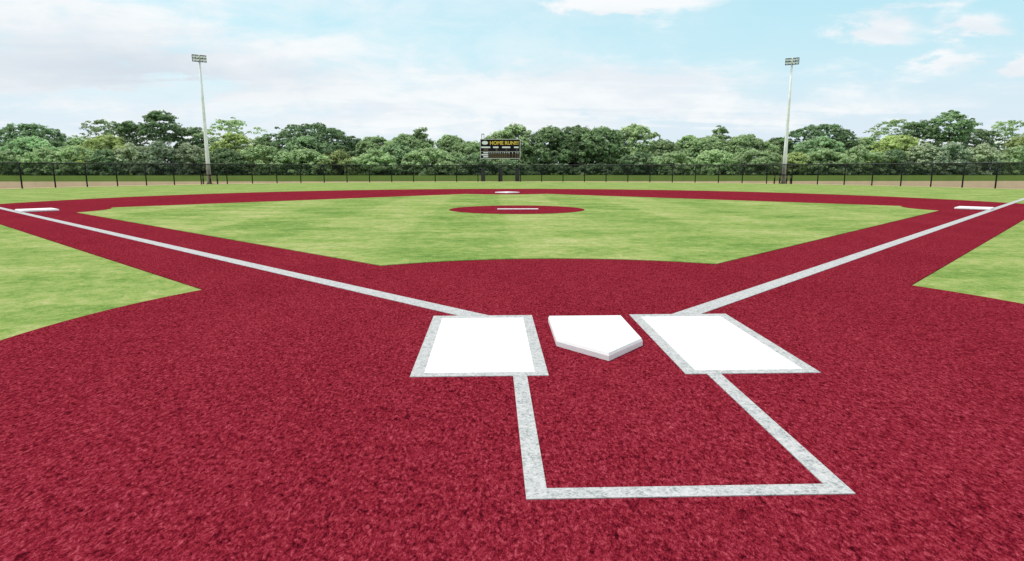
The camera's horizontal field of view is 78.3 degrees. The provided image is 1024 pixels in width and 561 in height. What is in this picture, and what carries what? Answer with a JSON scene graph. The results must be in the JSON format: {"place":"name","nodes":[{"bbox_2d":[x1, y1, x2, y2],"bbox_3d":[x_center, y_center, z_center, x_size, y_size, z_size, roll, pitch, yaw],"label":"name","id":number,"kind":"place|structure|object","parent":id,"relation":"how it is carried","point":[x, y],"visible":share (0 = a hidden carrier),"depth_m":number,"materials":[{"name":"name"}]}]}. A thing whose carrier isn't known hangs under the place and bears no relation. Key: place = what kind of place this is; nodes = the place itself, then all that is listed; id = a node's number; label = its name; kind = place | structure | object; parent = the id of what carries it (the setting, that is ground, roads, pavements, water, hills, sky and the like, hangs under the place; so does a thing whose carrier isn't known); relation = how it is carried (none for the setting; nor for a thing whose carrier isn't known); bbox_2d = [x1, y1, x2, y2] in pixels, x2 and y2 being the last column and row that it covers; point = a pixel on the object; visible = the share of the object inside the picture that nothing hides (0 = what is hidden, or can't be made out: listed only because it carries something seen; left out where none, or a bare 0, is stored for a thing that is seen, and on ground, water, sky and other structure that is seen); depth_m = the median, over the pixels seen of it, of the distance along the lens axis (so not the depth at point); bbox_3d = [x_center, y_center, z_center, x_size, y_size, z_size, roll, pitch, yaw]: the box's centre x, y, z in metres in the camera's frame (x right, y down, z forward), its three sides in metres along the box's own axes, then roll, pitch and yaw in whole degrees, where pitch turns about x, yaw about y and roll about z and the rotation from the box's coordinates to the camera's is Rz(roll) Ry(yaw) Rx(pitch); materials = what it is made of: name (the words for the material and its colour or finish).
{"place":"outdoors","nodes":[
{"label":"outdoors","id":0,"kind":"place"},
{"bbox_2d":[0,149,21,161],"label":"bush","id":1,"kind":"object","parent":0,"point":[8,154],"visible":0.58,"depth_m":125.03,"materials":[{"name":"green plant"}]},
{"bbox_2d":[0,135,64,161],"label":"tree","id":2,"kind":"object","parent":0,"point":[33,141],"visible":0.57,"depth_m":128.74,"materials":[{"name":"green plant"}]},
{"bbox_2d":[0,122,68,156],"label":"tree","id":3,"kind":"object","parent":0,"point":[58,139],"visible":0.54,"depth_m":133.95,"materials":[{"name":"green plant"}]},
{"bbox_2d":[17,146,71,162],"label":"bush","id":4,"kind":"object","parent":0,"point":[37,153],"visible":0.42,"depth_m":124.85,"materials":[{"name":"green plant"}]},
{"bbox_2d":[57,137,86,162],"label":"tree","id":5,"kind":"object","parent":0,"point":[73,141],"visible":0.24,"depth_m":134.33,"materials":[{"name":"green plant"}]},
{"bbox_2d":[45,145,110,162],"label":"bush","id":6,"kind":"object","parent":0,"point":[66,153],"visible":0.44,"depth_m":124.90,"materials":[{"name":"green plant"}]},
{"bbox_2d":[72,119,123,148],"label":"tree","id":7,"kind":"object","parent":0,"point":[109,127],"visible":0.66,"depth_m":137.02,"materials":[{"name":"green plant"}]},
{"bbox_2d":[71,134,141,162],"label":"tree","id":8,"kind":"object","parent":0,"point":[104,142],"visible":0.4,"depth_m":130.24,"materials":[{"name":"green plant"}]},
{"bbox_2d":[86,148,131,162],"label":"bush","id":9,"kind":"object","parent":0,"point":[98,154],"visible":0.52,"depth_m":125.41,"materials":[{"name":"green plant"}]},
{"bbox_2d":[102,120,151,149],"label":"tree","id":10,"kind":"object","parent":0,"point":[128,127],"visible":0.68,"depth_m":135.23,"materials":[{"name":"green plant"}]},
{"bbox_2d":[110,142,162,163],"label":"bush","id":11,"kind":"object","parent":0,"point":[126,153],"visible":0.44,"depth_m":126.24,"materials":[{"name":"green plant"}]},
{"bbox_2d":[136,141,185,163],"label":"bush","id":12,"kind":"object","parent":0,"point":[162,148],"visible":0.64,"depth_m":125.41,"materials":[{"name":"green plant"}]},
{"bbox_2d":[138,110,184,160],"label":"tree","id":13,"kind":"object","parent":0,"point":[153,117],"visible":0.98,"depth_m":133.02,"materials":[{"name":"green plant"}]},
{"bbox_2d":[163,127,217,163],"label":"tree","id":14,"kind":"object","parent":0,"point":[191,131],"visible":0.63,"depth_m":136.38,"materials":[{"name":"green plant"}]},
{"bbox_2d":[166,142,214,163],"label":"bush","id":15,"kind":"object","parent":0,"point":[189,150],"visible":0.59,"depth_m":126.64,"materials":[{"name":"green plant"}]},
{"bbox_2d":[195,147,245,163],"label":"bush","id":16,"kind":"object","parent":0,"point":[225,153],"visible":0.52,"depth_m":125.82,"materials":[{"name":"green plant"}]},
{"bbox_2d":[192,117,267,148],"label":"tree","id":17,"kind":"object","parent":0,"point":[233,123],"visible":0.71,"depth_m":137.83,"materials":[{"name":"green plant"}]},
{"bbox_2d":[201,132,268,163],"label":"tree","id":18,"kind":"object","parent":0,"point":[241,140],"visible":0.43,"depth_m":131.33,"materials":[{"name":"green plant"}]},
{"bbox_2d":[227,144,281,163],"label":"bush","id":19,"kind":"object","parent":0,"point":[249,152],"visible":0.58,"depth_m":127.25,"materials":[{"name":"green plant"}]},
{"bbox_2d":[251,135,272,160],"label":"tree","id":20,"kind":"object","parent":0,"point":[262,142],"visible":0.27,"depth_m":135.53,"materials":[{"name":"green plant"}]},
{"bbox_2d":[269,147,330,163],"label":"bush","id":21,"kind":"object","parent":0,"point":[306,153],"visible":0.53,"depth_m":126.43,"materials":[{"name":"green plant"}]},
{"bbox_2d":[269,135,343,163],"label":"tree","id":22,"kind":"object","parent":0,"point":[303,140],"visible":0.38,"depth_m":130.30,"materials":[{"name":"green plant"}]},
{"bbox_2d":[257,122,361,157],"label":"tree","id":23,"kind":"object","parent":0,"point":[346,143],"visible":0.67,"depth_m":134.56,"materials":[{"name":"green plant"}]},
{"bbox_2d":[318,149,361,164],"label":"tree","id":24,"kind":"object","parent":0,"point":[336,156],"visible":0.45,"depth_m":127.50,"materials":[{"name":"green plant"}]},
{"bbox_2d":[346,135,387,163],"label":"tree","id":25,"kind":"object","parent":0,"point":[365,144],"visible":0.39,"depth_m":136.80,"materials":[{"name":"green plant"}]},
{"bbox_2d":[348,148,397,164],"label":"bush","id":26,"kind":"object","parent":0,"point":[379,155],"visible":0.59,"depth_m":126.94,"materials":[{"name":"green plant"}]},
{"bbox_2d":[370,143,429,164],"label":"tree","id":27,"kind":"object","parent":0,"point":[399,152],"visible":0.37,"depth_m":130.30,"materials":[{"name":"green plant"}]},
{"bbox_2d":[379,133,436,164],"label":"tree","id":28,"kind":"object","parent":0,"point":[404,139],"visible":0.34,"depth_m":134.05,"materials":[{"name":"green plant"}]},
{"bbox_2d":[411,127,434,149],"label":"tree","id":29,"kind":"object","parent":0,"point":[418,134],"visible":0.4,"depth_m":140.57,"materials":[{"name":"green plant"}]},
{"bbox_2d":[401,147,458,164],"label":"bush","id":30,"kind":"object","parent":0,"point":[434,153],"visible":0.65,"depth_m":127.55,"materials":[{"name":"green plant"}]},
{"bbox_2d":[433,134,469,164],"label":"tree","id":31,"kind":"object","parent":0,"point":[447,142],"visible":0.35,"depth_m":139.05,"materials":[{"name":"green plant"}]},
{"bbox_2d":[443,140,492,164],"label":"tree","id":32,"kind":"object","parent":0,"point":[469,147],"visible":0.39,"depth_m":135.69,"materials":[{"name":"green plant"}]},
{"bbox_2d":[452,152,495,164],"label":"bush","id":33,"kind":"object","parent":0,"point":[466,160],"visible":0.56,"depth_m":127.69,"materials":[{"name":"green plant"}]},
{"bbox_2d":[484,130,527,162],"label":"tree","id":34,"kind":"object","parent":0,"point":[493,135],"visible":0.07,"depth_m":138.48,"materials":[{"name":"green plant"}]},
{"bbox_2d":[77,194,937,265],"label":"infield grass","id":35,"kind":"structure","parent":0,"point":[385,231],"depth_m":13.55,"materials":[{"name":"green plant"}]},
{"bbox_2d":[449,205,583,213],"bbox_3d":[0.147,-2.150,18.996,4.060,0.006,4.060,0,10,-2],"label":"pitching circle","id":36,"kind":"object","parent":35,"relation":"on","point":[494,210],"visible":0.98,"depth_m":18.84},
{"bbox_2d":[497,208,537,209],"bbox_3d":[0.174,-2.153,18.946,1.230,0.018,0.220,0,10,-2],"label":"pitching rubber","id":37,"kind":"object","parent":36,"relation":"on","point":[514,208],"visible":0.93,"depth_m":19.03,"materials":[{"name":"rubber"}]},
{"bbox_2d":[9,181,1007,188],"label":"dirt strip","id":38,"kind":"object","parent":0,"point":[508,181],"visible":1,"depth_m":54.47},
{"bbox_2d":[192,54,209,163],"bbox_3d":[-25.260,-13.137,51.671,1.060,10.320,0.590,-7,12,-34],"label":"light pole","id":39,"kind":"object","parent":38,"relation":"on","point":[199,58],"visible":0.95,"depth_m":51.42,"materials":[{"name":"metal"}]},
{"bbox_2d":[480,134,519,164],"bbox_3d":[-1.181,-12.370,63.419,4.025,4.720,0.495,0,10,-2],"label":"scoreboard","id":40,"kind":"object","parent":38,"relation":"on","point":[501,148],"visible":0.94,"depth_m":63.07,"materials":[{"name":"metal"}]},
{"bbox_2d":[783,57,798,163],"bbox_3d":[23.194,-13.351,52.937,1.060,10.300,0.590,6,12,31],"label":"light pole","id":41,"kind":"object","parent":38,"relation":"on","point":[791,61],"visible":0.92,"depth_m":52.68,"materials":[{"name":"metal"}]},
{"bbox_2d":[492,159,526,164],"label":"bush","id":42,"kind":"object","parent":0,"point":[509,162],"visible":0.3,"depth_m":128.64,"materials":[{"name":"green plant"}]},
{"bbox_2d":[0,189,1023,560],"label":"red turf","id":43,"kind":"structure","parent":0,"point":[230,411],"depth_m":3.15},
{"bbox_2d":[15,208,58,211],"bbox_3d":[-13.882,-2.061,18.395,0.900,0.056,0.900,9,14,42],"label":"base","id":44,"kind":"object","parent":43,"relation":"on","point":[37,210],"visible":0.98,"depth_m":18.18,"materials":[{"name":"rubber"}]},
{"bbox_2d":[0,207,484,315],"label":"foul line","id":45,"kind":"object","parent":43,"relation":"on","point":[423,304],"visible":1,"depth_m":7.13,"materials":[{"name":"white paint"}]},
{"bbox_2d":[410,315,548,376],"bbox_3d":[-0.217,0.427,4.464,0.816,0.004,1.556,0,10,-2],"label":"batter box","id":46,"kind":"object","parent":43,"relation":"on","point":[480,345],"visible":1,"depth_m":4.26,"materials":[{"name":"white paint"}]},
{"bbox_2d":[548,315,642,360],"bbox_3d":[0.600,0.395,4.513,0.597,0.052,1.055,0,10,-2],"label":"home plate","id":47,"kind":"object","parent":43,"relation":"on","point":[607,337],"visible":1,"depth_m":4.41,"materials":[{"name":"white rubber"}]},
{"bbox_2d":[513,374,855,499],"bbox_3d":[0.647,0.681,3.031,1.236,0.004,1.406,0,10,-2],"label":"catcher box line","id":48,"kind":"object","parent":43,"relation":"on","point":[536,488],"visible":1,"depth_m":2.44,"materials":[{"name":"white paint"}]},
{"bbox_2d":[629,314,820,373],"bbox_3d":[1.415,0.418,4.517,0.816,0.004,1.556,0,10,-2],"label":"batter box","id":49,"kind":"object","parent":43,"relation":"on","point":[706,344],"visible":1,"depth_m":4.31,"materials":[{"name":"white paint"}]},
{"bbox_2d":[673,198,1023,313],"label":"foul line","id":50,"kind":"object","parent":43,"relation":"on","point":[724,300],"visible":1,"depth_m":7.33,"materials":[{"name":"white paint"}]},
{"bbox_2d":[954,206,993,209],"bbox_3d":[14.176,-2.220,19.298,0.900,0.056,0.900,9,14,42],"label":"base","id":51,"kind":"object","parent":43,"relation":"on","point":[974,208],"visible":0.98,"depth_m":19.13,"materials":[{"name":"rubber"}]},
{"bbox_2d":[0,182,1023,339],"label":"lawn","id":52,"kind":"structure","parent":0,"point":[44,282],"depth_m":8.65,"materials":[{"name":"green plant"}]},
{"bbox_2d":[0,162,1023,188],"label":"outfield fence","id":53,"kind":"object","parent":52,"relation":"on","point":[1008,175],"visible":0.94,"depth_m":51.90,"materials":[{"name":"black metal"}]},
{"bbox_2d":[0,0,1023,164],"label":"sky","id":54,"kind":"structure","parent":0,"point":[466,69],"materials":[{"name":"blue"}]},
{"bbox_2d":[1,142,1023,164],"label":"wood","id":55,"kind":"object","parent":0,"point":[542,162],"visible":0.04,"depth_m":146.97,"materials":[{"name":"green plant"}]},
{"bbox_2d":[495,123,536,164],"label":"tree","id":56,"kind":"object","parent":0,"point":[511,132],"visible":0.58,"depth_m":135.82,"materials":[{"name":"green plant"}]},
{"bbox_2d":[524,125,575,164],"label":"tree","id":57,"kind":"object","parent":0,"point":[543,137],"visible":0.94,"depth_m":136.16,"materials":[{"name":"green plant"}]},
{"bbox_2d":[534,162,567,164],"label":"bush","id":58,"kind":"object","parent":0,"point":[555,163],"visible":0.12,"depth_m":134.33,"materials":[{"name":"green plant"}]},
{"bbox_2d":[548,125,600,164],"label":"tree","id":59,"kind":"object","parent":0,"point":[576,133],"visible":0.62,"depth_m":138.27,"materials":[{"name":"green plant"}]},
{"bbox_2d":[583,162,614,164],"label":"bush","id":60,"kind":"object","parent":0,"point":[601,163],"visible":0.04,"depth_m":135.06,"materials":[{"name":"green plant"}]},
{"bbox_2d":[577,126,632,162],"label":"tree","id":61,"kind":"object","parent":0,"point":[602,136],"visible":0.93,"depth_m":135.92,"materials":[{"name":"green plant"}]},
{"bbox_2d":[606,123,661,163],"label":"tree","id":62,"kind":"object","parent":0,"point":[632,132],"visible":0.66,"depth_m":137.59,"materials":[{"name":"green plant"}]},
{"bbox_2d":[615,151,658,164],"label":"bush","id":63,"kind":"object","parent":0,"point":[642,157],"visible":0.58,"depth_m":130.70,"materials":[{"name":"green plant"}]},
{"bbox_2d":[647,139,686,164],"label":"tree","id":64,"kind":"object","parent":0,"point":[665,146],"visible":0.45,"depth_m":136.25,"materials":[{"name":"green plant"}]},
{"bbox_2d":[651,151,697,164],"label":"bush","id":65,"kind":"object","parent":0,"point":[666,157],"visible":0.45,"depth_m":129.43,"materials":[{"name":"green plant"}]},
{"bbox_2d":[670,134,711,163],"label":"tree","id":66,"kind":"object","parent":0,"point":[683,142],"visible":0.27,"depth_m":141.08,"materials":[{"name":"green plant"}]},
{"bbox_2d":[680,135,730,163],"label":"tree","id":67,"kind":"object","parent":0,"point":[707,143],"visible":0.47,"depth_m":137.31,"materials":[{"name":"green plant"}]},
{"bbox_2d":[683,149,738,163],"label":"bush","id":68,"kind":"object","parent":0,"point":[705,157],"visible":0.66,"depth_m":129.25,"materials":[{"name":"green plant"}]},
{"bbox_2d":[711,125,731,140],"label":"tree","id":69,"kind":"object","parent":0,"point":[716,132],"visible":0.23,"depth_m":142.34,"materials":[{"name":"green plant"}]},
{"bbox_2d":[715,133,780,163],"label":"tree","id":70,"kind":"object","parent":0,"point":[742,143],"visible":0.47,"depth_m":136.16,"materials":[{"name":"green plant"}]},
{"bbox_2d":[731,148,790,163],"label":"bush","id":71,"kind":"object","parent":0,"point":[747,155],"visible":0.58,"depth_m":129.45,"materials":[{"name":"green plant"}]},
{"bbox_2d":[757,137,789,157],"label":"tree","id":72,"kind":"object","parent":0,"point":[775,141],"visible":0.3,"depth_m":140.92,"materials":[{"name":"green plant"}]},
{"bbox_2d":[777,151,815,163],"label":"tree","id":73,"kind":"object","parent":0,"point":[794,157],"visible":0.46,"depth_m":130.17,"materials":[{"name":"green plant"}]},
{"bbox_2d":[791,136,850,163],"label":"tree","id":74,"kind":"object","parent":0,"point":[820,141],"visible":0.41,"depth_m":133.89,"materials":[{"name":"green plant"}]},
{"bbox_2d":[776,123,866,156],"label":"tree","id":75,"kind":"object","parent":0,"point":[840,133],"visible":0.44,"depth_m":138.99,"materials":[{"name":"green plant"}]},
{"bbox_2d":[792,148,857,163],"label":"bush","id":76,"kind":"object","parent":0,"point":[820,154],"visible":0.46,"depth_m":129.94,"materials":[{"name":"green plant"}]},
{"bbox_2d":[833,145,888,163],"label":"bush","id":77,"kind":"object","parent":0,"point":[861,151],"visible":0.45,"depth_m":130.18,"materials":[{"name":"green plant"}]},
{"bbox_2d":[848,137,878,162],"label":"tree","id":78,"kind":"object","parent":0,"point":[867,143],"visible":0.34,"depth_m":139.65,"materials":[{"name":"green plant"}]},
{"bbox_2d":[857,119,916,146],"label":"tree","id":79,"kind":"object","parent":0,"point":[893,122],"visible":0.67,"depth_m":142.63,"materials":[{"name":"green plant"}]},
{"bbox_2d":[856,134,929,162],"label":"tree","id":80,"kind":"object","parent":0,"point":[902,142],"visible":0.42,"depth_m":135.58,"materials":[{"name":"green plant"}]},
{"bbox_2d":[871,149,916,162],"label":"bush","id":81,"kind":"object","parent":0,"point":[892,154],"visible":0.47,"depth_m":130.27,"materials":[{"name":"green plant"}]},
{"bbox_2d":[893,142,950,162],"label":"bush","id":82,"kind":"object","parent":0,"point":[921,150],"visible":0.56,"depth_m":131.40,"materials":[{"name":"green plant"}]},
{"bbox_2d":[902,120,946,157],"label":"tree","id":83,"kind":"object","parent":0,"point":[921,127],"visible":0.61,"depth_m":140.12,"materials":[{"name":"green plant"}]},
{"bbox_2d":[919,141,974,162],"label":"bush","id":84,"kind":"object","parent":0,"point":[952,149],"visible":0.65,"depth_m":130.87,"materials":[{"name":"green plant"}]},
{"bbox_2d":[929,110,982,142],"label":"tree","id":85,"kind":"object","parent":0,"point":[959,125],"visible":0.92,"depth_m":138.07,"materials":[{"name":"green plant"}]},
{"bbox_2d":[953,142,1005,162],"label":"bush","id":86,"kind":"object","parent":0,"point":[985,155],"visible":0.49,"depth_m":131.66,"materials":[{"name":"green plant"}]},
{"bbox_2d":[956,128,1007,160],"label":"tree","id":87,"kind":"object","parent":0,"point":[981,133],"visible":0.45,"depth_m":142.16,"materials":[{"name":"green plant"}]},
{"bbox_2d":[991,120,1023,151],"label":"tree","id":88,"kind":"object","parent":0,"point":[1011,123],"visible":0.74,"depth_m":143.26,"materials":[{"name":"green plant"}]},
{"bbox_2d":[993,145,1023,161],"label":"bush","id":89,"kind":"object","parent":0,"point":[1018,151],"visible":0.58,"depth_m":131.15,"materials":[{"name":"green plant"}]},
{"bbox_2d":[1002,135,1023,161],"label":"tree","id":90,"kind":"object","parent":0,"point":[1014,142],"visible":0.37,"depth_m":137.11,"materials":[{"name":"green plant"}]}
]}

